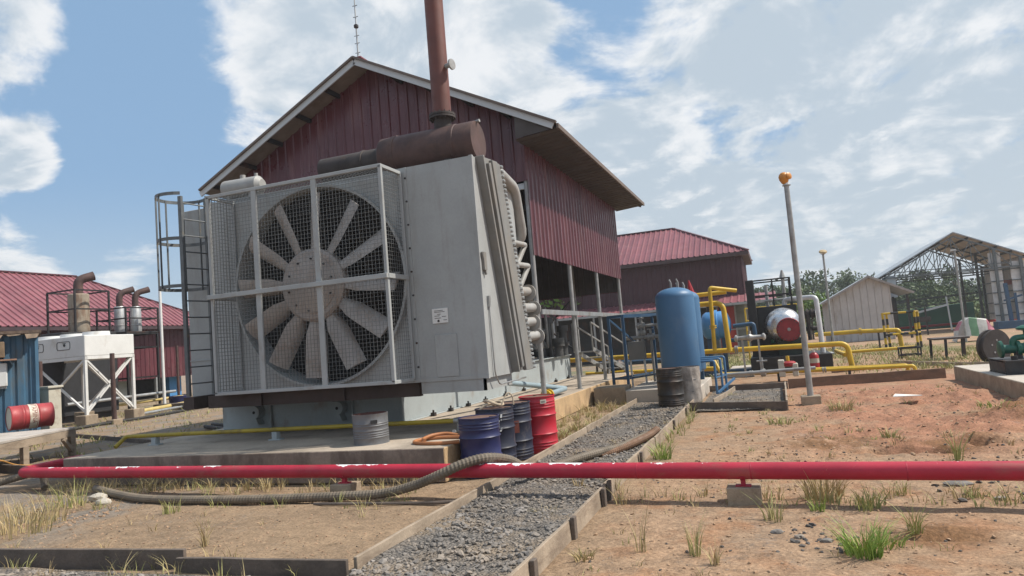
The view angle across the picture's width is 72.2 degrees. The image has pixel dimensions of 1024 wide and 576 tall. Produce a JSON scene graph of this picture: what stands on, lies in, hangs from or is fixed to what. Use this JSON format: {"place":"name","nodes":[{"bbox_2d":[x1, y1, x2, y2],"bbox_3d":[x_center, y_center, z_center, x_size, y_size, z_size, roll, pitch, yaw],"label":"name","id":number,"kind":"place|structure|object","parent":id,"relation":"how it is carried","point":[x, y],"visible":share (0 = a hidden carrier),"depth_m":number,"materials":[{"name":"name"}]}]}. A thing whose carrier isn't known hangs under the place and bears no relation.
{"place":"outdoors","nodes":[
{"label":"outdoors","id":0,"kind":"place"},
{"bbox_2d":[0,270,192,408],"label":"long maroon building","id":1,"kind":"structure","parent":0,"point":[22,300],"depth_m":39.31,"materials":[{"name":"metal"}]},
{"bbox_2d":[0,322,1023,575],"bbox_3d":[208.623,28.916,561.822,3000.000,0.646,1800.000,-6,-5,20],"label":"ground","id":2,"kind":"structure","parent":0,"point":[976,554],"depth_m":7.79,"materials":[{"name":"soil"}]},
{"bbox_2d":[0,330,40,432],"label":"blue container","id":3,"kind":"object","parent":2,"relation":"on","point":[23,387],"visible":0.71,"depth_m":19.79,"materials":[{"name":"metal"}]},
{"bbox_2d":[0,359,16,388],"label":"air conditioner","id":4,"kind":"object","parent":3,"relation":"attached to","point":[3,376],"visible":1,"depth_m":19.25,"materials":[{"name":"white paint"}]},
{"bbox_2d":[0,474,49,490],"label":"ribbed hose","id":5,"kind":"object","parent":2,"relation":"on","point":[44,484],"visible":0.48,"depth_m":11.66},
{"bbox_2d":[0,494,62,540],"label":"grass tuft","id":6,"kind":"object","parent":2,"relation":"on","point":[13,529],"visible":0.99,"depth_m":8.35,"materials":[{"name":"plant"}]},
{"bbox_2d":[0,489,69,529],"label":"grass tuft","id":7,"kind":"object","parent":2,"relation":"on","point":[55,517],"visible":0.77,"depth_m":8.95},
{"bbox_2d":[0,427,75,464],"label":"plank platform","id":8,"kind":"structure","parent":2,"relation":"on","point":[22,441],"depth_m":15.32,"materials":[{"name":"wood"}]},
{"bbox_2d":[5,402,54,430],"bbox_3d":[-11.666,3.108,17.011,0.592,0.592,0.880,-9,-6,41],"label":"lying drum","id":9,"kind":"object","parent":8,"relation":"on","point":[27,416],"visible":1,"depth_m":16.83,"materials":[{"name":"red paint"}]},
{"bbox_2d":[40,385,63,429],"bbox_3d":[-14.040,3.794,21.361,0.550,1.620,0.500,-6,-5,20],"label":"cream cabinet","id":10,"kind":"object","parent":2,"relation":"on","point":[48,394],"visible":0.61,"depth_m":21.27,"materials":[{"name":"metal"}]},
{"bbox_2d":[37,478,90,509],"bbox_3d":[-6.196,2.878,9.867,0.756,0.399,0.708,-6,-5,20],"label":"grass tuft","id":11,"kind":"object","parent":2,"relation":"on","point":[69,502],"visible":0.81,"depth_m":9.84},
{"bbox_2d":[76,414,97,426],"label":"foot block","id":12,"kind":"structure","parent":2,"relation":"on","point":[81,420],"depth_m":25.59,"materials":[{"name":"concrete"}]},
{"bbox_2d":[38,331,135,414],"bbox_3d":[-17.471,3.405,27.631,4.580,3.100,2.174,-6,-5,20],"label":"cooling unit","id":13,"kind":"object","parent":12,"relation":"on","point":[84,349],"visible":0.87,"depth_m":26.56,"materials":[{"name":"white paint"}]},
{"bbox_2d":[0,548,186,569],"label":"edge board","id":14,"kind":"object","parent":2,"relation":"on","point":[77,558],"visible":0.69,"depth_m":6.54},
{"bbox_2d":[0,567,206,575],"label":"gravel strip","id":15,"kind":"object","parent":2,"relation":"on","point":[57,573],"visible":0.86,"depth_m":6.39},
{"bbox_2d":[38,331,175,422],"bbox_3d":[-18.855,3.969,32.107,3.220,3.750,5.601,-6,-5,20],"label":"generator housing","id":16,"kind":"object","parent":2,"relation":"on","point":[58,373],"visible":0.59,"depth_m":29.59,"materials":[{"name":"metal"}]},
{"bbox_2d":[46,289,110,333],"bbox_3d":[-19.079,1.077,30.942,1.710,1.850,1.710,-6,-5,20],"label":"guard railing","id":17,"kind":"object","parent":16,"relation":"on","point":[75,308],"visible":0.77,"depth_m":30.45,"materials":[{"name":"metal"}]},
{"bbox_2d":[67,271,95,331],"bbox_3d":[-19.055,0.636,31.075,0.915,2.742,1.095,-6,-5,20],"label":"exhaust silencer","id":18,"kind":"object","parent":16,"relation":"on","point":[83,316],"visible":0.81,"depth_m":30.71,"materials":[{"name":"metal"}]},
{"bbox_2d":[76,434,150,443],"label":"edge board","id":19,"kind":"object","parent":2,"relation":"on","point":[130,440],"visible":0.44,"depth_m":19.31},
{"bbox_2d":[106,353,122,424],"bbox_3d":[-14.916,3.772,26.278,0.400,2.660,0.400,-6,-5,20],"label":"rusty post","id":20,"kind":"object","parent":2,"relation":"on","point":[114,420],"visible":0.87,"depth_m":26.22,"materials":[{"name":"metal"}]},
{"bbox_2d":[75,409,189,429],"bbox_3d":[-14.444,5.110,27.986,0.494,0.121,10.442,-5,-5,9],"label":"black ground hose","id":21,"kind":"object","parent":2,"relation":"on","point":[130,419],"visible":0.59,"depth_m":26.93,"materials":[{"name":"rubber"}]},
{"bbox_2d":[116,331,161,408],"bbox_3d":[-17.980,3.974,33.064,1.800,3.745,1.800,-6,-5,20],"label":"exhaust stand","id":22,"kind":"object","parent":2,"relation":"on","point":[134,333],"visible":0.41,"depth_m":33.36,"materials":[{"name":"black paint"}]},
{"bbox_2d":[114,286,134,331],"bbox_3d":[-18.265,1.009,33.114,0.919,2.192,0.506,-2,-5,-32],"label":"exhaust silencer","id":23,"kind":"object","parent":22,"relation":"on","point":[119,325],"visible":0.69,"depth_m":32.86,"materials":[{"name":"silver metal"}]},
{"bbox_2d":[95,307,159,330],"bbox_3d":[-18.180,1.548,33.255,1.870,1.130,1.870,-6,-5,20],"label":"guard railing","id":24,"kind":"object","parent":22,"relation":"on","point":[129,317],"visible":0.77,"depth_m":32.76,"materials":[{"name":"metal"}]},
{"bbox_2d":[130,287,149,330],"bbox_3d":[-17.835,1.020,33.701,0.919,2.192,0.506,-2,-5,-32],"label":"exhaust silencer","id":25,"kind":"object","parent":22,"relation":"on","point":[135,324],"visible":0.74,"depth_m":33.47,"materials":[{"name":"silver metal"}]},
{"bbox_2d":[119,395,182,414],"bbox_3d":[-15.661,5.373,33.276,3.579,0.514,11.808,-6,-5,17],"label":"yellow ground pipe","id":26,"kind":"object","parent":2,"relation":"on","point":[161,408],"visible":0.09,"depth_m":31.65,"materials":[{"name":"metal"}]},
{"bbox_2d":[158,291,165,403],"bbox_3d":[-16.545,2.875,33.225,0.150,5.720,0.150,-6,-5,20],"label":"lamp post","id":27,"kind":"object","parent":2,"relation":"on","point":[162,351],"visible":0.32,"depth_m":33.17,"materials":[{"name":"metal"}]},
{"bbox_2d":[176,557,348,575],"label":"edge board","id":28,"kind":"object","parent":2,"relation":"on","point":[280,567],"visible":0.83,"depth_m":5.88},
{"bbox_2d":[330,481,360,491],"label":"concrete block","id":29,"kind":"structure","parent":2,"relation":"on","point":[351,486],"depth_m":8.91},
{"bbox_2d":[63,372,634,485],"bbox_3d":[-2.242,3.143,18.003,8.660,0.450,15.450,-6,-5,20],"label":"concrete pad","id":30,"kind":"object","parent":2,"relation":"on","point":[322,447],"visible":0.5,"depth_m":11.12,"materials":[{"name":"concrete"}]},
{"bbox_2d":[113,418,458,448],"bbox_3d":[-3.991,2.472,11.838,6.748,0.238,0.352,-6,-5,18],"label":"yellow pipe","id":31,"kind":"object","parent":30,"relation":"on","point":[274,431],"visible":0.93,"depth_m":11.95,"materials":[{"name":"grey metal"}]},
{"bbox_2d":[352,411,389,445],"bbox_3d":[-2.106,2.088,10.471,0.532,0.440,0.532,-6,-5,20],"label":"cut drum","id":32,"kind":"object","parent":30,"relation":"on","point":[370,428],"visible":1,"depth_m":10.25,"materials":[{"name":"metal"}]},
{"bbox_2d":[223,354,573,429],"bbox_3d":[-1.942,2.596,19.137,4.400,0.765,11.868,-6,-5,20],"label":"steel skid","id":33,"kind":"object","parent":30,"relation":"on","point":[557,369],"visible":0.52,"depth_m":14.02,"materials":[{"name":"grey paint"}]},
{"bbox_2d":[154,154,544,409],"bbox_3d":[-3.119,-0.093,12.949,6.749,4.170,3.570,-6,-5,20],"label":"fan cooler","id":34,"kind":"object","parent":33,"relation":"on","point":[389,282],"visible":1,"depth_m":11.49,"materials":[{"name":"grey paint"}]},
{"bbox_2d":[317,0,485,181],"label":"exhaust silencer","id":35,"kind":"object","parent":34,"relation":"on","point":[445,138],"visible":0.86,"depth_m":12.31,"materials":[{"name":"metal"}]},
{"bbox_2d":[522,298,568,357],"bbox_3d":[-1.075,1.000,19.594,3.200,2.335,9.647,-6,-5,20],"label":"gas engine","id":36,"kind":"object","parent":33,"relation":"on","point":[559,344],"visible":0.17,"depth_m":22.82,"materials":[{"name":"grey metal"}]},
{"bbox_2d":[198,56,644,393],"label":"metal hall","id":37,"kind":"structure","parent":30,"relation":"on","point":[575,194],"depth_m":17.36,"materials":[{"name":"metal"}]},
{"bbox_2d":[412,432,459,444],"bbox_3d":[-1.005,2.131,9.982,0.805,0.098,0.738,-6,-5,20],"label":"orange hose","id":38,"kind":"object","parent":30,"relation":"on","point":[436,436],"visible":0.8,"depth_m":10.11,"materials":[{"name":"rubber"}]},
{"bbox_2d":[507,381,566,394],"bbox_3d":[0.339,2.081,15.098,0.568,0.799,4.296,-7,-5,31],"label":"yellow flange pipe","id":39,"kind":"object","parent":30,"relation":"on","point":[553,389],"visible":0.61,"depth_m":15.74,"materials":[{"name":"metal"}]},
{"bbox_2d":[571,321,628,372],"bbox_3d":[3.064,2.070,24.163,2.141,1.863,0.733,0,-6,-43],"label":"metal stair","id":40,"kind":"object","parent":30,"relation":"on","point":[596,363],"visible":0.66,"depth_m":24.05,"materials":[{"name":"grey metal"}]},
{"bbox_2d":[92,431,647,504],"bbox_3d":[-2.037,2.435,9.522,8.678,0.510,3.061,-4,-5,-3],"label":"ribbed hose","id":41,"kind":"object","parent":2,"relation":"on","point":[442,473],"visible":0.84,"depth_m":8.75,"materials":[{"name":"rubber"}]},
{"bbox_2d":[313,500,453,504],"bbox_3d":[-1.543,2.531,8.255,1.858,0.045,0.091,-6,-5,17],"label":"stick","id":42,"kind":"object","parent":2,"relation":"on","point":[387,503],"visible":0.91,"depth_m":8.19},
{"bbox_2d":[0,389,780,575],"bbox_3d":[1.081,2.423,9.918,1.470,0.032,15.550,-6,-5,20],"label":"gravel path","id":43,"kind":"structure","parent":2,"relation":"on","point":[452,543],"depth_m":6.85,"materials":[{"name":"gravel"}]},
{"bbox_2d":[599,426,659,456],"bbox_3d":[1.835,2.344,10.711,0.204,0.236,1.744,-8,-6,40],"label":"rusty hose","id":44,"kind":"object","parent":43,"relation":"on","point":[643,438],"visible":0.92,"depth_m":10.64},
{"bbox_2d":[655,367,684,407],"bbox_3d":[3.611,2.265,16.008,0.614,0.880,0.614,-6,-5,20],"label":"oil drum","id":45,"kind":"object","parent":43,"relation":"on","point":[670,387],"visible":0.95,"depth_m":15.76,"materials":[{"name":"metal"}]},
{"bbox_2d":[680,366,702,402],"bbox_3d":[4.144,2.279,16.558,0.632,0.850,0.626,-6,-5,20],"label":"oil drum","id":46,"kind":"object","parent":43,"relation":"on","point":[691,382],"visible":0.6,"depth_m":16.29,"materials":[{"name":"paint"}]},
{"bbox_2d":[353,478,497,569],"bbox_3d":[-0.736,2.339,7.191,0.046,0.163,3.130,-6,-5,20],"label":"edge board","id":47,"kind":"object","parent":2,"relation":"on","point":[374,551],"visible":0.56,"depth_m":6.73,"materials":[{"name":"wood"}]},
{"bbox_2d":[457,414,502,478],"bbox_3d":[-0.433,2.163,9.665,0.588,0.790,0.588,-6,-5,20],"label":"oil drum","id":48,"kind":"object","parent":2,"relation":"on","point":[479,434],"visible":0.58,"depth_m":9.44,"materials":[{"name":"metal"}]},
{"bbox_2d":[474,405,516,457],"bbox_3d":[-0.231,2.169,10.273,0.588,0.840,0.588,-6,-5,20],"label":"oil drum","id":49,"kind":"object","parent":2,"relation":"on","point":[507,430],"visible":0.46,"depth_m":10.07,"materials":[{"name":"blue paint"}]},
{"bbox_2d":[0,383,1023,575],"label":"dry weeds","id":50,"kind":"object","parent":2,"relation":"on","point":[270,484],"visible":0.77,"depth_m":9.44,"materials":[{"name":"beige plant"}]},
{"bbox_2d":[0,383,1023,575],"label":"pebbles","id":51,"kind":"object","parent":2,"relation":"on","point":[773,550],"visible":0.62,"depth_m":8.02,"materials":[{"name":"brown stone"}]},
{"bbox_2d":[1,342,1023,463],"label":"yard grass","id":52,"kind":"structure","parent":2,"relation":"on","point":[731,360],"depth_m":25.58,"materials":[{"name":"plant"}]},
{"bbox_2d":[4,383,1023,575],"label":"green weeds","id":53,"kind":"object","parent":2,"relation":"on","point":[971,494],"visible":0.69,"depth_m":8.12,"materials":[{"name":"green plant"}]},
{"bbox_2d":[496,400,533,459],"bbox_3d":[0.027,2.187,10.828,0.588,0.850,0.588,-6,-5,20],"label":"oil drum","id":54,"kind":"object","parent":2,"relation":"on","point":[523,431],"visible":0.48,"depth_m":10.60,"materials":[{"name":"metal"}]},
{"bbox_2d":[9,384,1023,573],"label":"dark grit","id":55,"kind":"object","parent":2,"relation":"on","point":[811,525],"visible":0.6,"depth_m":6.34,"materials":[{"name":"gravel"}]},
{"bbox_2d":[518,394,557,453],"bbox_3d":[0.429,2.178,11.331,0.604,0.880,0.604,-6,-5,20],"label":"oil drum","id":56,"kind":"object","parent":2,"relation":"on","point":[543,422],"visible":0.65,"depth_m":11.07,"materials":[{"name":"red paint"}]},
{"bbox_2d":[497,427,586,485],"bbox_3d":[0.580,2.512,10.751,0.043,0.161,4.430,-6,-5,20],"label":"edge board","id":57,"kind":"object","parent":2,"relation":"on","point":[567,440],"visible":0.44,"depth_m":10.88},
{"bbox_2d":[508,483,607,575],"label":"edge board","id":58,"kind":"object","parent":2,"relation":"on","point":[549,549],"visible":0.8,"depth_m":5.89,"materials":[{"name":"wood"}]},
{"bbox_2d":[586,398,637,432],"bbox_3d":[2.297,2.732,15.362,0.044,0.167,5.380,-6,-5,20],"label":"edge board","id":59,"kind":"object","parent":2,"relation":"on","point":[592,425],"visible":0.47,"depth_m":14.59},
{"bbox_2d":[593,384,630,404],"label":"concrete block","id":60,"kind":"structure","parent":2,"relation":"on","point":[610,393],"depth_m":18.06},
{"bbox_2d":[603,438,655,492],"bbox_3d":[1.594,2.294,9.195,0.043,0.184,3.260,-6,-5,20],"label":"edge board","id":61,"kind":"object","parent":2,"relation":"on","point":[635,457],"visible":0.53,"depth_m":9.47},
{"bbox_2d":[607,313,657,384],"bbox_3d":[3.697,1.892,20.078,0.630,2.285,2.514,-9,-6,42],"label":"pipe rack","id":62,"kind":"object","parent":2,"relation":"on","point":[627,377],"visible":0.57,"depth_m":19.39,"materials":[{"name":"blue metal"}]},
{"bbox_2d":[626,317,658,387],"bbox_3d":[3.929,1.909,19.991,1.490,2.200,0.450,-6,-5,20],"label":"valve manifold","id":63,"kind":"object","parent":2,"relation":"on","point":[636,350],"visible":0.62,"depth_m":20.01,"materials":[{"name":"grey metal"}]},
{"bbox_2d":[539,228,775,364],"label":"two storey house","id":64,"kind":"structure","parent":2,"relation":"on","point":[652,262],"depth_m":44.36,"materials":[{"name":"metal"}]},
{"bbox_2d":[626,377,711,402],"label":"tank plinth","id":65,"kind":"structure","parent":2,"relation":"on","point":[645,392],"depth_m":17.71,"materials":[{"name":"concrete"}]},
{"bbox_2d":[655,279,700,372],"bbox_3d":[4.322,1.133,18.329,1.004,2.757,1.004,-6,-5,20],"label":"blue tank","id":66,"kind":"object","parent":65,"relation":"on","point":[677,328],"visible":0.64,"depth_m":17.92,"materials":[{"name":"metal"}]},
{"bbox_2d":[675,282,705,378],"bbox_3d":[4.777,1.200,19.524,1.004,2.737,1.004,-6,-5,20],"label":"blue tank","id":67,"kind":"object","parent":65,"relation":"on","point":[699,329],"visible":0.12,"depth_m":19.20,"materials":[{"name":"metal"}]},
{"bbox_2d":[654,399,693,446],"bbox_3d":[3.155,2.493,13.347,0.042,0.184,5.580,-6,-5,20],"label":"edge board","id":68,"kind":"object","parent":2,"relation":"on","point":[679,416],"visible":0.67,"depth_m":12.28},
{"bbox_2d":[682,512,708,556],"bbox_3d":[1.464,1.942,5.526,0.229,0.330,0.410,-6,-5,20],"label":"grass tuft","id":69,"kind":"object","parent":2,"relation":"on","point":[691,551],"visible":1,"depth_m":5.51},
{"bbox_2d":[570,341,854,371],"bbox_3d":[6.061,2.715,24.763,10.834,1.093,0.669,-7,-5,28],"label":"yellow gas pipe","id":70,"kind":"object","parent":2,"relation":"on","point":[737,349],"visible":0.58,"depth_m":23.47,"materials":[{"name":"metal"}]},
{"bbox_2d":[700,301,731,351],"bbox_3d":[6.445,1.265,22.933,1.347,1.681,0.243,-8,-5,34],"label":"yellow riser","id":71,"kind":"object","parent":2,"relation":"on","point":[721,305],"visible":0.92,"depth_m":22.61,"materials":[{"name":"paint"}]},
{"bbox_2d":[708,286,736,351],"bbox_3d":[6.853,0.966,22.688,1.025,2.120,0.216,-4,-5,-6],"label":"yellow riser","id":72,"kind":"object","parent":2,"relation":"on","point":[712,322],"visible":1,"depth_m":22.62,"materials":[{"name":"paint"}]},
{"bbox_2d":[701,307,751,376],"bbox_3d":[7.480,1.810,25.325,2.100,2.650,1.120,-6,-5,20],"label":"blue separator","id":73,"kind":"object","parent":2,"relation":"on","point":[719,329],"visible":0.68,"depth_m":25.05,"materials":[{"name":"paint"}]},
{"bbox_2d":[689,401,787,410],"bbox_3d":[4.640,2.454,14.521,2.047,0.202,0.040,-8,-6,37],"label":"edge board","id":74,"kind":"object","parent":2,"relation":"on","point":[772,405],"visible":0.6,"depth_m":14.40,"materials":[{"name":"wood"}]},
{"bbox_2d":[697,388,783,410],"bbox_3d":[5.417,2.579,16.401,1.740,0.025,4.480,-6,-5,20],"label":"gravel bed","id":75,"kind":"object","parent":2,"relation":"on","point":[745,392],"visible":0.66,"depth_m":16.73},
{"bbox_2d":[700,355,734,393],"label":"blue drain pipes","id":76,"kind":"object","parent":75,"relation":"on","point":[709,359],"visible":0.91,"depth_m":18.44,"materials":[{"name":"metal"}]},
{"bbox_2d":[726,483,761,505],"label":"concrete block","id":77,"kind":"structure","parent":2,"relation":"on","point":[736,496],"depth_m":6.90,"materials":[{"name":"concrete"}]},
{"bbox_2d":[18,455,1023,486],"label":"fire pipe","id":78,"kind":"object","parent":77,"relation":"on","point":[951,470],"visible":0.87,"depth_m":7.53,"materials":[{"name":"metal"}]},
{"bbox_2d":[709,382,787,391],"bbox_3d":[6.276,2.670,18.842,2.110,0.183,0.055,-7,-5,26],"label":"edge board","id":79,"kind":"object","parent":2,"relation":"on","point":[756,386],"visible":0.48,"depth_m":18.73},
{"bbox_2d":[734,331,765,377],"bbox_3d":[7.859,2.167,23.031,1.000,1.520,0.280,-6,-5,20],"label":"grey valve","id":80,"kind":"object","parent":2,"relation":"on","point":[750,337],"visible":0.98,"depth_m":23.03,"materials":[{"name":"metal"}]},
{"bbox_2d":[713,366,815,376],"bbox_3d":[7.273,2.424,20.327,2.805,0.135,0.100,-6,-5,17],"label":"grey ground pipe","id":81,"kind":"object","parent":2,"relation":"on","point":[769,371],"visible":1,"depth_m":20.26,"materials":[{"name":"metal"}]},
{"bbox_2d":[739,490,791,521],"bbox_3d":[2.369,1.976,6.378,0.478,0.262,0.450,-3,-5,-16],"label":"grass tuft","id":82,"kind":"object","parent":2,"relation":"on","point":[771,511],"visible":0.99,"depth_m":6.37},
{"bbox_2d":[745,270,834,370],"bbox_3d":[9.939,1.123,25.380,2.700,3.580,3.050,-6,-5,20],"label":"black gas skid","id":83,"kind":"object","parent":2,"relation":"on","point":[778,325],"visible":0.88,"depth_m":24.59,"materials":[{"name":"paint"}]},
{"bbox_2d":[778,172,821,405],"bbox_3d":[6.045,-0.023,14.842,0.380,4.943,0.340,-6,-5,20],"label":"lamp post","id":84,"kind":"object","parent":2,"relation":"on","point":[810,398],"visible":0.99,"depth_m":14.78,"materials":[{"name":"grey metal"}]},
{"bbox_2d":[796,290,829,338],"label":"tree","id":85,"kind":"object","parent":2,"relation":"on","point":[809,305],"visible":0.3,"depth_m":59.30,"materials":[{"name":"green plant"}]},
{"bbox_2d":[714,360,916,381],"bbox_3d":[8.626,2.287,20.469,5.539,0.819,0.448,-7,-5,27],"label":"yellow gas pipe","id":86,"kind":"object","parent":2,"relation":"on","point":[848,369],"visible":0.65,"depth_m":19.99,"materials":[{"name":"metal"}]},
{"bbox_2d":[819,250,834,351],"bbox_3d":[15.235,0.636,33.788,0.375,5.040,0.339,-6,-5,20],"label":"lamp post","id":87,"kind":"object","parent":2,"relation":"on","point":[822,252],"visible":0.92,"depth_m":33.81,"materials":[{"name":"grey metal"}]},
{"bbox_2d":[793,454,872,502],"bbox_3d":[3.067,1.855,6.856,0.930,0.431,0.812,-6,-5,20],"label":"grass tuft","id":88,"kind":"object","parent":2,"relation":"on","point":[826,485],"visible":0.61,"depth_m":6.82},
{"bbox_2d":[815,328,903,350],"bbox_3d":[16.521,2.488,33.491,3.753,1.151,0.346,-7,-5,29],"label":"yellow gas pipe","id":89,"kind":"object","parent":2,"relation":"on","point":[878,331],"visible":0.9,"depth_m":33.21,"materials":[{"name":"metal"}]},
{"bbox_2d":[817,510,908,560],"bbox_3d":[2.584,1.854,5.222,0.689,0.291,0.689,-6,-5,20],"label":"grass tuft","id":90,"kind":"object","parent":2,"relation":"on","point":[870,546],"visible":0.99,"depth_m":5.20,"materials":[{"name":"plant"}]},
{"bbox_2d":[788,368,945,388],"bbox_3d":[9.084,2.328,18.033,3.815,0.274,0.062,-5,-5,8],"label":"edge board","id":91,"kind":"object","parent":2,"relation":"on","point":[903,375],"visible":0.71,"depth_m":17.98,"materials":[{"name":"wood"}]},
{"bbox_2d":[819,275,914,341],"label":"grey shed","id":92,"kind":"structure","parent":2,"relation":"on","point":[865,302],"depth_m":46.82,"materials":[{"name":"metal"}]},
{"bbox_2d":[847,481,888,511],"bbox_3d":[3.217,1.911,6.407,0.430,0.228,0.402,-2,-5,-28],"label":"grass tuft","id":93,"kind":"object","parent":2,"relation":"on","point":[871,506],"visible":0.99,"depth_m":6.39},
{"bbox_2d":[756,268,986,325],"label":"trees","id":94,"kind":"object","parent":2,"relation":"on","point":[919,283],"visible":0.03,"depth_m":86.03,"materials":[{"name":"green plant"}]},
{"bbox_2d":[859,519,916,549],"bbox_3d":[2.922,1.919,5.422,0.491,0.153,0.454,-1,-6,-40],"label":"grass tuft","id":95,"kind":"object","parent":2,"relation":"on","point":[895,542],"visible":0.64,"depth_m":5.39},
{"bbox_2d":[805,296,991,334],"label":"undergrowth","id":96,"kind":"object","parent":2,"relation":"on","point":[976,303],"visible":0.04,"depth_m":71.46,"materials":[{"name":"green plant"}]},
{"bbox_2d":[881,310,922,347],"bbox_3d":[18.194,1.967,32.767,1.710,1.748,1.105,-6,-5,20],"label":"barrier frame","id":97,"kind":"object","parent":2,"relation":"on","point":[916,331],"visible":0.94,"depth_m":32.52,"materials":[{"name":"yellow paint"}]},
{"bbox_2d":[875,491,940,534],"bbox_3d":[3.252,1.828,5.691,0.560,0.298,0.644,-6,-5,20],"label":"grass tuft","id":98,"kind":"object","parent":2,"relation":"on","point":[919,527],"visible":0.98,"depth_m":5.64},
{"bbox_2d":[913,297,952,334],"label":"stand","id":99,"kind":"object","parent":2,"relation":"on","point":[926,319],"visible":0.77,"depth_m":47.98,"materials":[{"name":"metal"}]},
{"bbox_2d":[898,302,974,330],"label":"green container","id":100,"kind":"object","parent":2,"relation":"on","point":[939,315],"visible":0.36,"depth_m":60.85,"materials":[{"name":"metal"}]},
{"bbox_2d":[927,336,969,358],"bbox_3d":[15.260,2.075,24.508,1.098,0.722,1.100,-6,-5,20],"label":"steel table","id":101,"kind":"object","parent":2,"relation":"on","point":[963,346],"visible":0.79,"depth_m":24.09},
{"bbox_2d":[875,232,1023,322],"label":"open steel shed","id":102,"kind":"structure","parent":2,"relation":"on","point":[1001,266],"depth_m":51.81,"materials":[{"name":"metal"}]},
{"bbox_2d":[937,264,974,297],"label":"tree","id":103,"kind":"object","parent":2,"relation":"on","point":[953,281],"visible":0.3,"depth_m":91.68,"materials":[{"name":"green plant"}]},
{"bbox_2d":[950,249,967,341],"bbox_3d":[22.004,0.361,34.527,0.270,4.590,0.214,-6,-5,20],"label":"lamp post","id":104,"kind":"object","parent":2,"relation":"on","point":[960,296],"visible":1,"depth_m":34.49,"materials":[{"name":"grey metal"}]},
{"bbox_2d":[952,317,993,342],"bbox_3d":[23.008,2.026,34.928,2.056,1.180,1.522,-6,-5,20],"label":"tarp heap","id":105,"kind":"object","parent":2,"relation":"on","point":[976,326],"visible":0.69,"depth_m":34.55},
{"bbox_2d":[953,364,1023,398],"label":"concrete slab","id":106,"kind":"structure","parent":2,"relation":"on","point":[983,376],"depth_m":14.38,"materials":[{"name":"concrete"}]},
{"bbox_2d":[987,325,1023,374],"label":"green pump","id":107,"kind":"object","parent":106,"relation":"on","point":[1011,365],"visible":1,"depth_m":14.31,"materials":[{"name":"metal"}]},
{"bbox_2d":[976,329,1010,361],"bbox_3d":[14.522,1.771,21.170,1.005,1.040,0.783,-6,-5,20],"label":"cable reel","id":108,"kind":"object","parent":2,"relation":"on","point":[986,342],"visible":0.69,"depth_m":21.07,"materials":[{"name":"metal"}]},
{"bbox_2d":[993,283,1023,328],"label":"blue rig","id":109,"kind":"object","parent":2,"relation":"on","point":[1011,323],"visible":0.98,"depth_m":47.96,"materials":[{"name":"metal"}]},
{"bbox_2d":[0,0,1023,310],"label":"sky","id":110,"kind":"structure","parent":0,"point":[897,126],"materials":[{"name":"blue"}]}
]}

